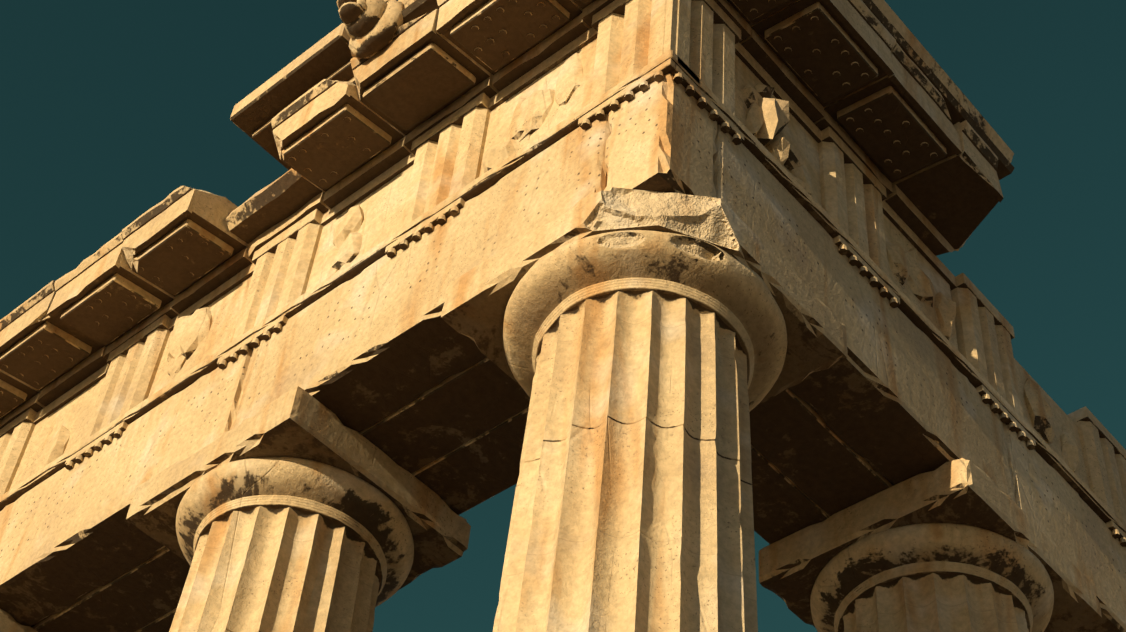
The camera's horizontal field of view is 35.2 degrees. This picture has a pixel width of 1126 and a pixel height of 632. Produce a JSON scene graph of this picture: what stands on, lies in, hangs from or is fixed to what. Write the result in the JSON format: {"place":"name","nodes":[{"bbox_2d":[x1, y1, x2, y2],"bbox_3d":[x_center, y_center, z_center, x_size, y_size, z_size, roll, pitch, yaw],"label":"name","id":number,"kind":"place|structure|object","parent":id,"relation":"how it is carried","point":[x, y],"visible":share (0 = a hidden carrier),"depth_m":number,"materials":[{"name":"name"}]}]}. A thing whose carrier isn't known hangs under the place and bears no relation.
{"place":"outdoors","nodes":[
{"label":"outdoors","id":0,"kind":"place"},
{"bbox_2d":[0,609,37,631],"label":"capital","id":1,"kind":"object","parent":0,"point":[8,623],"visible":1,"depth_m":16.04,"materials":[{"name":"stone"}]},
{"bbox_2d":[0,0,1125,631],"label":"sky","id":2,"kind":"structure","parent":0,"point":[109,108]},
{"bbox_3d":[-1.271,18.985,15.397,27.145,1.560,27.145,-31,-57,29],"label":"stylobate","id":3,"kind":"object","parent":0,"visible":0},
{"bbox_2d":[169,505,378,631],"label":"shaft","id":4,"kind":"object","parent":3,"relation":"on","point":[261,568],"visible":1,"depth_m":13.49,"materials":[{"name":"stone"}]},
{"bbox_2d":[126,386,470,606],"bbox_3d":[-2.182,1.792,14.521,2.000,0.680,2.000,-31,-57,29],"label":"capital","id":5,"kind":"object","parent":4,"relation":"on","point":[298,447],"visible":0.69,"depth_m":14.00,"materials":[{"name":"stone"}]},
{"bbox_2d":[493,290,757,631],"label":"shaft","id":6,"kind":"object","parent":3,"relation":"on","point":[632,510],"visible":1,"depth_m":10.94,"materials":[{"name":"stone"}]},
{"bbox_2d":[441,187,847,411],"bbox_3d":[0.582,0.143,12.736,2.090,0.680,2.090,-31,-57,29],"label":"capital","id":7,"kind":"object","parent":6,"relation":"on","point":[504,309],"visible":0.73,"depth_m":12.26,"materials":[{"name":"stone"}]},
{"bbox_2d":[0,50,716,631],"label":"architrave","id":8,"kind":"object","parent":7,"relation":"on","point":[374,348],"visible":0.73,"depth_m":14.17,"materials":[{"name":"stone"}]},
{"bbox_2d":[0,0,798,495],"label":"frieze","id":9,"kind":"object","parent":8,"relation":"on","point":[482,134],"visible":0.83,"depth_m":15.43,"materials":[{"name":"stone"}]},
{"bbox_2d":[0,0,614,428],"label":"cornice","id":10,"kind":"structure","parent":9,"relation":"on","point":[176,252],"depth_m":16.15,"materials":[{"name":"stone"}]},
{"bbox_2d":[92,0,438,254],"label":"course","id":11,"kind":"object","parent":10,"relation":"on","point":[329,56],"visible":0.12,"depth_m":15.98,"materials":[{"name":"stone"}]},
{"bbox_2d":[336,0,402,57],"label":"lion head","id":12,"kind":"object","parent":11,"relation":"attached to","point":[371,26],"visible":0.98,"depth_m":15.21},
{"bbox_2d":[669,57,1125,631],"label":"architrave","id":13,"kind":"object","parent":7,"relation":"on","point":[901,391],"visible":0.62,"depth_m":13.97,"materials":[{"name":"stone"}]},
{"bbox_2d":[676,0,1125,525],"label":"frieze","id":14,"kind":"object","parent":13,"relation":"on","point":[838,181],"visible":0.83,"depth_m":15.19,"materials":[{"name":"stone"}]},
{"bbox_2d":[714,0,1002,255],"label":"cornice","id":15,"kind":"structure","parent":14,"relation":"on","point":[852,76],"depth_m":15.01,"materials":[{"name":"stone"}]},
{"bbox_2d":[862,0,1013,179],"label":"course","id":16,"kind":"object","parent":15,"relation":"on","point":[960,106],"visible":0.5,"depth_m":15.43,"materials":[{"name":"stone"}]},
{"bbox_2d":[840,572,1028,631],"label":"shaft","id":17,"kind":"object","parent":3,"relation":"on","point":[934,602],"visible":1,"depth_m":13.67,"materials":[{"name":"stone"}]},
{"bbox_2d":[759,458,1101,631],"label":"capital","id":18,"kind":"object","parent":17,"relation":"on","point":[965,517],"visible":0.9,"depth_m":13.96,"materials":[{"name":"stone"}]}
]}

